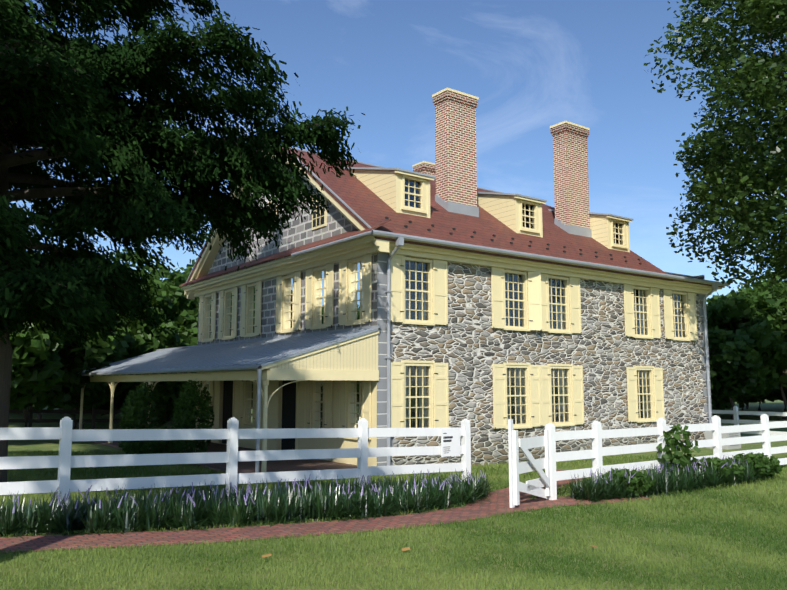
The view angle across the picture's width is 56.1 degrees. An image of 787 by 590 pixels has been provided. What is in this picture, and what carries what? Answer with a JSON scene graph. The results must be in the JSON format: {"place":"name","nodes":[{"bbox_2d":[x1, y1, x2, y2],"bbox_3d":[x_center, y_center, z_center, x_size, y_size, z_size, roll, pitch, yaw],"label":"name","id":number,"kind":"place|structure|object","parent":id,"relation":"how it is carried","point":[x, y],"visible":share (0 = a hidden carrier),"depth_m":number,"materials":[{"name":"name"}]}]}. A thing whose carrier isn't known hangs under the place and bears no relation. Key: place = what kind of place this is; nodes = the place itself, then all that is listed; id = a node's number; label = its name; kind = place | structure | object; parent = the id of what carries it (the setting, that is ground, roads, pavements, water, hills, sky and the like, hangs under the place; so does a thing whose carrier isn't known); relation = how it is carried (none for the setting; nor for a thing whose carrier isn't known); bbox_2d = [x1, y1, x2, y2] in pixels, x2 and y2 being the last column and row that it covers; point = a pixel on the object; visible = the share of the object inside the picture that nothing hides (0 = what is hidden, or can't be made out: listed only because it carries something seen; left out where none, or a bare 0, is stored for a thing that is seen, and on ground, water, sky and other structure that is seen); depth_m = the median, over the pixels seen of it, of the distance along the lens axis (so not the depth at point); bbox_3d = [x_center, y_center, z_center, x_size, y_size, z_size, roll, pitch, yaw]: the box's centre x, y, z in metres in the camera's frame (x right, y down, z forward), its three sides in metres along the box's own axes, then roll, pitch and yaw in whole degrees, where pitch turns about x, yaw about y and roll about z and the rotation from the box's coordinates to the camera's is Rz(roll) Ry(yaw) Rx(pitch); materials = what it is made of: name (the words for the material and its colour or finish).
{"place":"outdoors","nodes":[
{"label":"outdoors","id":0,"kind":"place"},
{"bbox_2d":[89,441,356,472],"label":"house floor","id":1,"kind":"structure","parent":0,"point":[285,465],"depth_m":19.34,"materials":[{"name":"grey stone"}]},
{"bbox_2d":[0,400,786,589],"bbox_3d":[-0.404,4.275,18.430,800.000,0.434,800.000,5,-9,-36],"label":"lawn","id":2,"kind":"structure","parent":0,"point":[44,445],"depth_m":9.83,"materials":[{"name":"green plant"}]},
{"bbox_2d":[10,321,64,403],"bbox_3d":[-14.281,2.234,24.331,6.065,6.113,6.624,5,-9,-36],"label":"tree","id":3,"kind":"object","parent":2,"relation":"on","point":[36,366],"visible":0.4,"depth_m":23.95,"materials":[{"name":"green plant"}]},
{"bbox_2d":[9,255,128,426],"bbox_3d":[-14.172,2.128,29.271,7.640,7.659,7.824,5,-9,-36],"label":"tree","id":4,"kind":"object","parent":2,"relation":"on","point":[75,359],"depth_m":28.46,"materials":[{"name":"green plant"}]},
{"bbox_2d":[9,406,144,429],"bbox_3d":[-20.165,4.532,24.960,24.120,1.892,0.156,5,-9,-36],"label":"dark fence","id":5,"kind":"object","parent":2,"relation":"on","point":[92,421],"visible":0.56,"depth_m":29.84,"materials":[{"name":"brown wood"}]},
{"bbox_2d":[72,360,133,428],"bbox_3d":[-16.170,3.194,37.404,8.639,7.710,8.494,5,-9,-36],"label":"tree","id":6,"kind":"object","parent":2,"relation":"on","point":[119,387],"depth_m":36.60,"materials":[{"name":"green plant"}]},
{"bbox_2d":[40,287,180,428],"bbox_3d":[-14.858,2.752,35.315,8.434,8.072,7.984,5,-9,-36],"label":"tree","id":7,"kind":"object","parent":2,"relation":"on","point":[138,343],"depth_m":34.30,"materials":[{"name":"green plant"}]},
{"bbox_2d":[61,382,183,418],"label":"bush","id":8,"kind":"object","parent":2,"relation":"on","point":[121,398],"visible":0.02,"depth_m":45.77,"materials":[{"name":"green plant"}]},
{"bbox_2d":[108,247,160,271],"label":"tree","id":9,"kind":"object","parent":2,"relation":"on","point":[145,266],"visible":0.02,"depth_m":63.03,"materials":[{"name":"green plant"}]},
{"bbox_2d":[119,382,167,451],"bbox_3d":[-7.773,3.825,23.002,1.456,2.234,1.460,5,-9,-36],"label":"bush","id":10,"kind":"object","parent":2,"relation":"on","point":[134,421],"visible":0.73,"depth_m":22.78,"materials":[{"name":"green plant"}]},
{"bbox_2d":[117,427,181,453],"bbox_3d":[-6.924,4.240,21.093,1.821,0.978,1.846,5,-9,-36],"label":"porch shrub","id":11,"kind":"object","parent":2,"relation":"on","point":[151,446],"visible":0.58,"depth_m":20.59,"materials":[{"name":"green plant"}]},
{"bbox_2d":[113,262,187,418],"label":"tree","id":12,"kind":"object","parent":2,"relation":"on","point":[173,278],"depth_m":46.88,"materials":[{"name":"green plant"}]},
{"bbox_2d":[114,280,198,425],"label":"tree","id":13,"kind":"object","parent":2,"relation":"on","point":[186,320],"depth_m":40.15,"materials":[{"name":"green plant"}]},
{"bbox_2d":[138,268,190,385],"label":"tree","id":14,"kind":"object","parent":2,"relation":"on","point":[169,280],"depth_m":47.06,"materials":[{"name":"green plant"}]},
{"bbox_2d":[161,382,195,413],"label":"bush","id":15,"kind":"object","parent":2,"relation":"on","point":[170,406],"visible":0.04,"depth_m":44.87,"materials":[{"name":"green plant"}]},
{"bbox_2d":[162,258,196,281],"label":"tree","id":16,"kind":"object","parent":2,"relation":"on","point":[189,266],"depth_m":67.59,"materials":[{"name":"green plant"}]},
{"bbox_2d":[162,291,198,383],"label":"tree","id":17,"kind":"object","parent":2,"relation":"on","point":[193,305],"visible":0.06,"depth_m":42.86,"materials":[{"name":"green plant"}]},
{"bbox_2d":[0,0,364,481],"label":"tree","id":18,"kind":"object","parent":2,"relation":"on","point":[100,126],"depth_m":14.29,"materials":[{"name":"green plant"}]},
{"bbox_2d":[171,379,213,452],"bbox_3d":[-5.418,3.422,19.917,1.160,2.309,1.156,5,-9,-36],"label":"bush","id":19,"kind":"object","parent":2,"relation":"on","point":[189,401],"visible":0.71,"depth_m":19.75,"materials":[{"name":"green plant"}]},
{"bbox_2d":[39,476,596,568],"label":"fallen leaves","id":20,"kind":"object","parent":2,"relation":"on","point":[403,549],"visible":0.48,"depth_m":9.19,"materials":[{"name":"brown plant"}]},
{"bbox_2d":[0,470,654,551],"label":"brick path","id":21,"kind":"structure","parent":2,"relation":"on","point":[499,503],"depth_m":10.55,"materials":[{"name":"red brick"}]},
{"bbox_2d":[0,469,768,540],"bbox_3d":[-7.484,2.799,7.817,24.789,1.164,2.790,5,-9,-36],"label":"liriope bed","id":22,"kind":"object","parent":2,"relation":"on","point":[280,506],"depth_m":11.16,"materials":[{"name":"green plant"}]},
{"bbox_2d":[602,468,654,495],"bbox_3d":[4.795,3.845,15.147,1.183,0.579,1.161,5,-9,-36],"label":"shrub bed","id":23,"kind":"object","parent":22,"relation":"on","point":[645,484],"visible":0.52,"depth_m":14.83,"materials":[{"name":"green plant"}]},
{"bbox_2d":[656,424,702,475],"bbox_3d":[6.364,3.596,16.570,0.967,1.418,0.928,5,-9,-36],"label":"sumac shrub","id":24,"kind":"object","parent":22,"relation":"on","point":[682,460],"visible":0.71,"depth_m":16.41,"materials":[{"name":"green plant"}]},
{"bbox_2d":[698,457,744,481],"bbox_3d":[7.399,4.030,16.955,1.274,0.638,1.268,5,-9,-36],"label":"shrub bed","id":25,"kind":"object","parent":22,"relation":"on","point":[715,460],"visible":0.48,"depth_m":16.66,"materials":[{"name":"green plant"}]},
{"bbox_2d":[0,406,786,510],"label":"white fence","id":26,"kind":"object","parent":2,"relation":"on","point":[64,461],"visible":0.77,"depth_m":13.67,"materials":[{"name":"white wood"}]},
{"bbox_2d":[443,433,452,456],"bbox_3d":[1.149,3.149,15.504,0.255,0.498,0.003,5,-9,-36],"label":"sign","id":27,"kind":"object","parent":26,"relation":"attached to","point":[446,437],"visible":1,"depth_m":15.50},
{"bbox_2d":[79,88,724,471],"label":"cream house","id":28,"kind":"structure","parent":2,"relation":"on","point":[538,395],"depth_m":21.93,"materials":[{"name":"yellow wood"}]},
{"bbox_2d":[79,328,379,372],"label":"porch roof","id":29,"kind":"structure","parent":28,"relation":"attached to","point":[261,352],"depth_m":21.28,"materials":[{"name":"grey metal"}]},
{"bbox_2d":[195,369,376,465],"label":"porch wall","id":30,"kind":"structure","parent":28,"relation":"attached to","point":[322,443],"depth_m":21.60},
{"bbox_2d":[198,163,377,344],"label":"stone wall","id":31,"kind":"structure","parent":28,"relation":"attached to","point":[300,233],"depth_m":22.90,"materials":[{"name":"grey stone"}]},
{"bbox_2d":[266,334,377,369],"bbox_3d":[-1.649,1.302,17.860,3.100,1.000,0.060,5,-9,-36],"label":"porch gable end","id":32,"kind":"object","parent":28,"relation":"attached to","point":[361,354],"visible":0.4,"depth_m":18.14,"materials":[{"name":"yellow wood"}]},
{"bbox_2d":[77,229,728,472],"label":"gutters and downspouts","id":33,"kind":"object","parent":28,"relation":"attached to","point":[399,240],"visible":0.83,"depth_m":19.80,"materials":[{"name":"grey metal"}]},
{"bbox_2d":[156,147,659,350],"bbox_3d":[0.416,-1.068,29.716,14.775,6.511,17.000,5,-9,-36],"label":"roof flashing","id":34,"kind":"object","parent":28,"relation":"attached to","point":[448,206],"visible":0.33,"depth_m":23.55,"materials":[{"name":"grey metal"}]},
{"bbox_2d":[179,147,724,287],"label":"house roof","id":35,"kind":"structure","parent":28,"relation":"attached to","point":[367,205],"depth_m":22.37,"materials":[{"name":"red tile"}]},
{"bbox_2d":[348,170,607,247],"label":"dormer side walls","id":36,"kind":"structure","parent":28,"relation":"attached to","point":[380,184],"depth_m":23.96,"materials":[{"name":"yellow wood"}]},
{"bbox_2d":[261,195,711,462],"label":"quoins","id":37,"kind":"object","parent":28,"relation":"attached to","point":[267,201],"visible":0.12,"depth_m":18.92,"materials":[{"name":"grey stone"}]},
{"bbox_2d":[413,90,589,228],"bbox_3d":[2.550,-3.926,27.875,6.970,4.357,6.580,5,-9,-36],"label":"house chimney","id":38,"kind":"object","parent":28,"relation":"attached to","point":[454,170],"visible":0.81,"depth_m":23.94,"materials":[{"name":"brown brick"}]},
{"bbox_2d":[405,288,648,427],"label":"window curtains","id":39,"kind":"object","parent":28,"relation":"attached to","point":[424,374],"depth_m":21.66,"materials":[{"name":"beige fabric"}]},
{"bbox_2d":[377,252,711,465],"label":"corner quoins","id":40,"kind":"object","parent":28,"relation":"attached to","point":[382,347],"visible":0.5,"depth_m":18.94,"materials":[{"name":"grey stone"}]},
{"bbox_2d":[390,256,706,465],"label":"stone wall","id":41,"kind":"structure","parent":28,"relation":"attached to","point":[469,345],"depth_m":22.44,"materials":[{"name":"grey stone"}]},
{"bbox_2d":[557,454,779,503],"bbox_3d":[6.317,4.049,16.106,7.420,0.880,2.027,5,-9,-36],"label":"liriope bed","id":42,"kind":"object","parent":2,"relation":"on","point":[598,490],"depth_m":15.25,"materials":[{"name":"green plant"}]},
{"bbox_2d":[705,430,740,449],"bbox_3d":[11.692,5.077,26.170,0.900,0.800,0.800,5,-9,-36],"label":"bench","id":43,"kind":"object","parent":2,"relation":"on","point":[708,434],"visible":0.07,"depth_m":25.87,"materials":[{"name":"grey wood"}]},
{"bbox_2d":[706,282,785,415],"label":"tree","id":44,"kind":"object","parent":2,"relation":"on","point":[714,298],"depth_m":52.08,"materials":[{"name":"green plant"}]},
{"bbox_2d":[706,293,786,419],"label":"tree","id":45,"kind":"object","parent":2,"relation":"on","point":[750,370],"depth_m":43.00,"materials":[{"name":"green plant"}]},
{"bbox_2d":[710,337,786,414],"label":"bush","id":46,"kind":"object","parent":2,"relation":"on","point":[719,403],"visible":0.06,"depth_m":46.39,"materials":[{"name":"green plant"}]},
{"bbox_2d":[728,452,783,478],"bbox_3d":[8.674,4.119,17.753,1.276,0.680,1.241,5,-9,-36],"label":"bush","id":47,"kind":"object","parent":2,"relation":"on","point":[774,466],"visible":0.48,"depth_m":17.45,"materials":[{"name":"green plant"}]},
{"bbox_2d":[735,279,786,419],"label":"tree","id":48,"kind":"object","parent":2,"relation":"on","point":[774,306],"depth_m":46.08,"materials":[{"name":"green plant"}]},
{"bbox_2d":[737,268,786,387],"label":"tree","id":49,"kind":"object","parent":2,"relation":"on","point":[761,279],"visible":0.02,"depth_m":57.39,"materials":[{"name":"green plant"}]},
{"bbox_2d":[741,383,786,410],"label":"bush","id":50,"kind":"object","parent":2,"relation":"on","point":[752,400],"depth_m":57.70,"materials":[{"name":"green plant"}]},
{"bbox_2d":[10,0,786,303],"label":"sky","id":51,"kind":"structure","parent":0,"point":[532,66],"materials":[{"name":"blue"}]},
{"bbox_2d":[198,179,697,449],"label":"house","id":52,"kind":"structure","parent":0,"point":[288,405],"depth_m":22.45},
{"bbox_2d":[644,0,786,295],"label":"oak tree","id":53,"kind":"object","parent":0,"point":[756,79],"depth_m":24.13,"materials":[{"name":"green plant"}]}
]}

